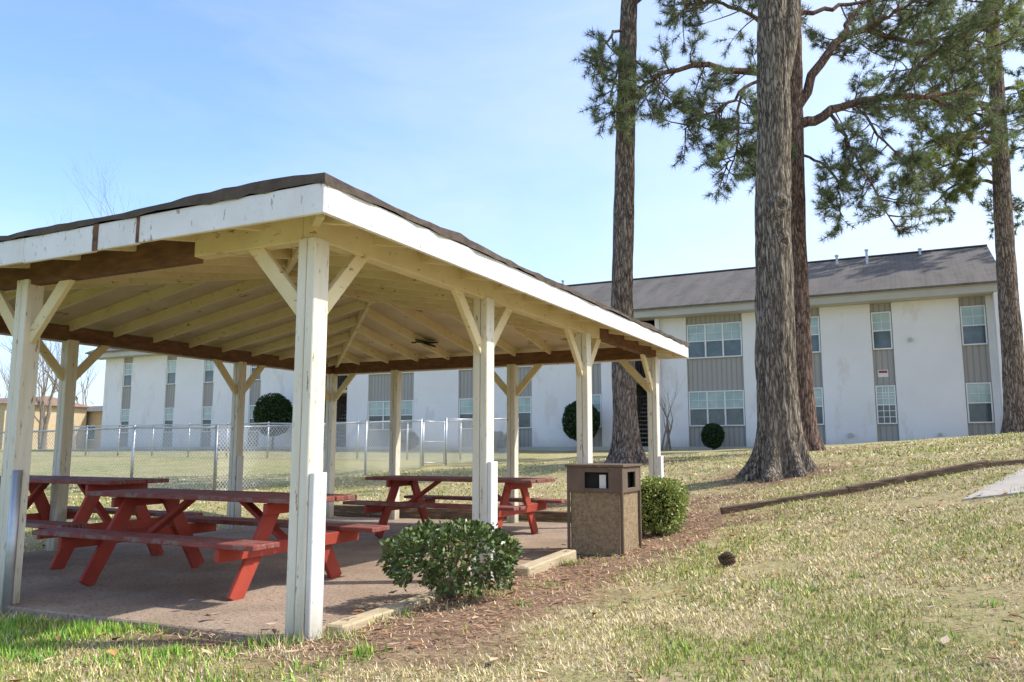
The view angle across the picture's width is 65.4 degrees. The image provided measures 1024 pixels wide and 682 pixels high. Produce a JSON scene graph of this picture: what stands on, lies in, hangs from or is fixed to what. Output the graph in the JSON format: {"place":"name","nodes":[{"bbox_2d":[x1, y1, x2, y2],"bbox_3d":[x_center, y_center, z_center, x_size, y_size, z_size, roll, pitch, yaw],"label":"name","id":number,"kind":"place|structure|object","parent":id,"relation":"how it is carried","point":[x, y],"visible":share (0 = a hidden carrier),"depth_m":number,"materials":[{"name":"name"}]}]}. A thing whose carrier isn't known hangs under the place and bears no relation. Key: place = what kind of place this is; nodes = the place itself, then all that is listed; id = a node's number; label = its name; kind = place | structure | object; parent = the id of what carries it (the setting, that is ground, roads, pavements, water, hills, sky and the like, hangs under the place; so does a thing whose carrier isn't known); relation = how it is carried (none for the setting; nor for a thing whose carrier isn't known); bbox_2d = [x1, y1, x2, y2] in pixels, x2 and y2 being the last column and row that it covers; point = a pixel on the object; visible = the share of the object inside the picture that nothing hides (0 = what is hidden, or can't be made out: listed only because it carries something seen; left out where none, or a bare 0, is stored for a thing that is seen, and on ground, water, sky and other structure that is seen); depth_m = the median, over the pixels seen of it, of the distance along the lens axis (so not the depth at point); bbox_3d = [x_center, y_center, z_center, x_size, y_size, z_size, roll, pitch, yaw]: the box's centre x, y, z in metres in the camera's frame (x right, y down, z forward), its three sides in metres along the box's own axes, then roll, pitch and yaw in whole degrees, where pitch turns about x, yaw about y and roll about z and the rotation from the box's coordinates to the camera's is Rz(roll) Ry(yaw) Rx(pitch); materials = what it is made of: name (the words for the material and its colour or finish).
{"place":"outdoors","nodes":[
{"label":"outdoors","id":0,"kind":"place"},
{"bbox_2d":[0,431,1023,681],"bbox_3d":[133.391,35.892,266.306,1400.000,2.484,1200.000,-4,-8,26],"label":"lawn ground","id":1,"kind":"structure","parent":0,"point":[614,597],"depth_m":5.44,"materials":[{"name":"green plant"}]},
{"bbox_2d":[0,355,42,397],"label":"bare tree","id":2,"kind":"object","parent":1,"relation":"on","point":[4,378],"visible":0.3,"depth_m":85.10,"materials":[{"name":"brown plant"}]},
{"bbox_2d":[0,335,54,383],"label":"bare tree","id":3,"kind":"object","parent":1,"relation":"on","point":[9,371],"visible":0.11,"depth_m":61.87,"materials":[{"name":"brown plant"}]},
{"bbox_2d":[0,335,61,448],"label":"bare tree","id":4,"kind":"object","parent":1,"relation":"on","point":[41,422],"visible":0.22,"depth_m":69.37,"materials":[{"name":"brown plant"}]},
{"bbox_2d":[0,404,86,448],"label":"walls","id":5,"kind":"structure","parent":1,"relation":"on","point":[80,415],"depth_m":75.35,"materials":[{"name":"beige paint"}]},
{"bbox_2d":[0,396,94,407],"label":"roof","id":6,"kind":"structure","parent":5,"relation":"on","point":[4,401],"depth_m":75.36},
{"bbox_2d":[34,347,60,447],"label":"bare tree","id":7,"kind":"object","parent":1,"relation":"on","point":[39,405],"visible":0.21,"depth_m":73.60,"materials":[{"name":"brown plant"}]},
{"bbox_2d":[38,342,86,448],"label":"bare tree","id":8,"kind":"object","parent":1,"relation":"on","point":[50,377],"visible":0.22,"depth_m":65.26,"materials":[{"name":"brown plant"}]},
{"bbox_2d":[38,341,87,449],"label":"bare tree","id":9,"kind":"object","parent":1,"relation":"on","point":[46,418],"visible":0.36,"depth_m":59.35,"materials":[{"name":"brown plant"}]},
{"bbox_2d":[75,347,102,404],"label":"bare tree","id":10,"kind":"object","parent":1,"relation":"on","point":[84,393],"visible":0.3,"depth_m":89.94,"materials":[{"name":"brown plant"}]},
{"bbox_2d":[84,411,102,448],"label":"walls","id":11,"kind":"structure","parent":1,"relation":"on","point":[94,418],"depth_m":78.65,"materials":[{"name":"beige paint"}]},
{"bbox_2d":[87,427,94,438],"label":"windows","id":12,"kind":"structure","parent":11,"relation":"attached to","point":[89,435],"depth_m":78.70,"materials":[{"name":"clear glass"}]},
{"bbox_2d":[87,406,102,411],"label":"roof","id":13,"kind":"structure","parent":11,"relation":"on","point":[98,409],"depth_m":80.99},
{"bbox_2d":[49,143,140,221],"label":"bare tree","id":14,"kind":"object","parent":1,"relation":"on","point":[98,194],"visible":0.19,"depth_m":60.27,"materials":[{"name":"grey plant"}]},
{"bbox_2d":[0,417,518,489],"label":"chain link fence","id":15,"kind":"object","parent":1,"relation":"on","point":[217,427],"visible":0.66,"depth_m":20.43,"materials":[{"name":"metal"}]},
{"bbox_2d":[252,393,292,448],"bbox_3d":[-12.111,4.092,40.450,2.081,2.991,2.064,-4,-8,26],"label":"topiary shrub","id":16,"kind":"object","parent":1,"relation":"on","point":[272,408],"visible":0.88,"depth_m":39.93,"materials":[{"name":"green plant"}]},
{"bbox_2d":[0,172,689,642],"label":"picnic pavilion","id":17,"kind":"structure","parent":1,"relation":"on","point":[310,280],"depth_m":6.86,"materials":[{"name":"paint"}]},
{"bbox_2d":[0,475,202,569],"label":"picnic table","id":18,"kind":"object","parent":17,"relation":"on","point":[81,514],"visible":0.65,"depth_m":8.42,"materials":[{"name":"red paint"}]},
{"bbox_2d":[32,488,389,600],"bbox_3d":[-2.568,1.716,6.914,2.493,0.786,1.681,-4,-8,26],"label":"picnic table","id":19,"kind":"object","parent":17,"relation":"on","point":[180,531],"visible":0.85,"depth_m":6.74,"materials":[{"name":"red paint"}]},
{"bbox_2d":[343,475,566,537],"bbox_3d":[-0.705,2.190,10.480,2.497,0.786,1.681,-4,-8,26],"label":"picnic table","id":20,"kind":"object","parent":17,"relation":"on","point":[420,500],"visible":0.87,"depth_m":10.38,"materials":[{"name":"red paint"}]},
{"bbox_2d":[400,431,419,449],"bbox_3d":[-4.855,4.666,37.182,1.072,0.938,1.159,-4,-8,26],"label":"foundation shrub","id":21,"kind":"object","parent":1,"relation":"on","point":[411,444],"visible":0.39,"depth_m":36.92,"materials":[{"name":"grey plant"}]},
{"bbox_2d":[98,447,752,450],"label":"plinth","id":22,"kind":"structure","parent":1,"relation":"on","point":[593,448],"depth_m":35.19,"materials":[{"name":"grey concrete"}]},
{"bbox_2d":[376,516,524,601],"bbox_3d":[-0.416,1.571,5.701,1.025,0.631,0.960,-4,-8,26],"label":"boxwood shrub","id":23,"kind":"object","parent":1,"relation":"on","point":[503,562],"visible":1,"depth_m":5.48,"materials":[{"name":"green plant"}]},
{"bbox_2d":[324,378,647,446],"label":"stairs","id":24,"kind":"structure","parent":1,"relation":"on","point":[344,393],"depth_m":35.81,"materials":[{"name":"concrete"}]},
{"bbox_2d":[324,361,647,446],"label":"railings","id":25,"kind":"object","parent":24,"relation":"on","point":[638,396],"visible":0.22,"depth_m":33.72,"materials":[{"name":"metal"}]},
{"bbox_2d":[494,430,506,450],"bbox_3d":[-0.691,4.392,35.134,1.348,0.973,1.123,-4,-8,26],"label":"foundation shrub","id":26,"kind":"object","parent":1,"relation":"on","point":[496,440],"visible":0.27,"depth_m":34.85,"materials":[{"name":"grey plant"}]},
{"bbox_2d":[3,436,1023,681],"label":"pine straw","id":27,"kind":"object","parent":1,"relation":"on","point":[571,588],"visible":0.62,"depth_m":5.35,"materials":[{"name":"brown plant"}]},
{"bbox_2d":[10,439,1023,681],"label":"fallen leaves","id":28,"kind":"object","parent":1,"relation":"on","point":[946,638],"visible":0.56,"depth_m":5.28,"materials":[{"name":"brown plant"}]},
{"bbox_2d":[120,296,995,446],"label":"siding walls","id":29,"kind":"structure","parent":1,"relation":"on","point":[715,374],"depth_m":32.41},
{"bbox_2d":[88,283,997,359],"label":"eaves and gutter","id":30,"kind":"object","parent":29,"relation":"on","point":[973,290],"visible":0.14,"depth_m":29.91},
{"bbox_2d":[85,246,996,353],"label":"roof","id":31,"kind":"structure","parent":30,"relation":"on","point":[952,267],"depth_m":32.43,"materials":[{"name":"grey"}]},
{"bbox_2d":[561,248,921,283],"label":"roof vents","id":32,"kind":"object","parent":31,"relation":"on","point":[865,250],"visible":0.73,"depth_m":33.34,"materials":[{"name":"white metal"}]},
{"bbox_2d":[567,244,986,285],"bbox_3d":[-2.067,-2.492,43.042,47.850,0.045,0.240,-4,-8,26],"label":"ridge cap","id":33,"kind":"object","parent":31,"relation":"on","point":[808,262],"visible":0.36,"depth_m":35.21,"materials":[{"name":"grey"}]},
{"bbox_2d":[100,295,1001,446],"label":"painted brick panels","id":34,"kind":"object","parent":29,"relation":"attached to","point":[930,383],"visible":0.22,"depth_m":32.61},
{"bbox_2d":[120,305,993,432],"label":"window frames","id":35,"kind":"structure","parent":34,"relation":"attached to","point":[821,388],"depth_m":32.11,"materials":[{"name":"paint"}]},
{"bbox_2d":[121,306,991,431],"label":"sashes","id":36,"kind":"object","parent":35,"relation":"attached to","point":[524,404],"visible":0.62,"depth_m":32.23,"materials":[{"name":"white glass"}]},
{"bbox_2d":[848,338,942,437],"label":"wall vents","id":37,"kind":"object","parent":34,"relation":"attached to","point":[850,435],"depth_m":29.12,"materials":[{"name":"grey metal"}]},
{"bbox_2d":[878,370,888,376],"bbox_3d":[13.751,1.203,29.545,0.350,0.270,0.016,-4,-8,26],"label":"sign panel","id":38,"kind":"object","parent":29,"relation":"attached to","point":[882,374],"visible":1,"depth_m":29.54,"materials":[{"name":"white plastic"}]},
{"bbox_2d":[562,401,599,441],"bbox_3d":[2.879,3.549,33.336,1.675,2.293,1.622,-4,-8,26],"label":"topiary shrub","id":39,"kind":"object","parent":1,"relation":"on","point":[569,422],"visible":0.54,"depth_m":32.98,"materials":[{"name":"green plant"}]},
{"bbox_2d":[565,463,641,557],"bbox_3d":[0.977,1.778,8.397,0.640,0.955,0.640,-4,-8,26],"label":"litter bin","id":40,"kind":"object","parent":1,"relation":"on","point":[606,509],"visible":0.94,"depth_m":8.18,"materials":[{"name":"brown stone"}]},
{"bbox_2d":[572,0,712,463],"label":"pine tree","id":41,"kind":"object","parent":1,"relation":"on","point":[626,447],"visible":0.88,"depth_m":19.25,"materials":[{"name":"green plant"}]},
{"bbox_2d":[637,475,689,536],"bbox_3d":[1.773,2.046,9.826,0.812,0.774,0.836,-4,-8,26],"label":"boxwood shrub","id":42,"kind":"object","parent":1,"relation":"on","point":[663,504],"visible":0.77,"depth_m":9.59,"materials":[{"name":"green plant"}]},
{"bbox_2d":[659,378,678,449],"bbox_3d":[6.238,2.922,31.666,1.513,3.230,0.632,-2,-8,17],"label":"crepe myrtle","id":43,"kind":"object","parent":1,"relation":"on","point":[668,442],"visible":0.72,"depth_m":31.66,"materials":[{"name":"brown plant"}]},
{"bbox_2d":[700,423,724,449],"bbox_3d":[7.820,3.758,31.053,0.960,1.166,0.970,-4,-8,26],"label":"topiary shrub","id":44,"kind":"object","parent":1,"relation":"on","point":[712,436],"visible":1,"depth_m":30.80,"materials":[{"name":"green plant"}]},
{"bbox_2d":[718,551,735,566],"bbox_3d":[1.758,1.782,6.518,0.130,0.125,0.128,2,-8,-16],"label":"pine cone","id":45,"kind":"object","parent":1,"relation":"on","point":[727,558],"visible":0.99,"depth_m":6.49,"materials":[{"name":"brown plant"}]},
{"bbox_2d":[735,0,817,482],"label":"pine tree","id":46,"kind":"object","parent":1,"relation":"on","point":[779,451],"visible":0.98,"depth_m":14.06,"materials":[{"name":"brown plant"}]},
{"bbox_2d":[610,0,1023,450],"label":"pine tree","id":47,"kind":"object","parent":1,"relation":"on","point":[722,127],"visible":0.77,"depth_m":20.14,"materials":[{"name":"green plant"}]},
{"bbox_2d":[654,292,1002,449],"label":"fin wall and post","id":48,"kind":"structure","parent":1,"relation":"on","point":[996,326],"depth_m":27.56,"materials":[{"name":"paint"}]},
{"bbox_2d":[720,458,1023,513],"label":"border timber","id":49,"kind":"object","parent":1,"relation":"on","point":[911,477],"visible":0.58,"depth_m":10.61,"materials":[{"name":"brown wood"}]},
{"bbox_2d":[847,0,1023,433],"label":"pine tree","id":50,"kind":"object","parent":1,"relation":"on","point":[1010,320],"visible":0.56,"depth_m":25.43,"materials":[{"name":"green plant"}]},
{"bbox_2d":[969,25,1023,239],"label":"pine tree","id":51,"kind":"object","parent":1,"relation":"on","point":[1015,200],"visible":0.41,"depth_m":36.56,"materials":[{"name":"green plant"}]},
{"bbox_2d":[0,0,1023,405],"label":"sky","id":52,"kind":"structure","parent":0,"point":[461,116],"materials":[{"name":"blue"}]},
{"bbox_2d":[962,468,1023,500],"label":"concrete path","id":53,"kind":"structure","parent":0,"point":[997,489],"depth_m":8.86,"materials":[{"name":"grey concrete"}]}
]}

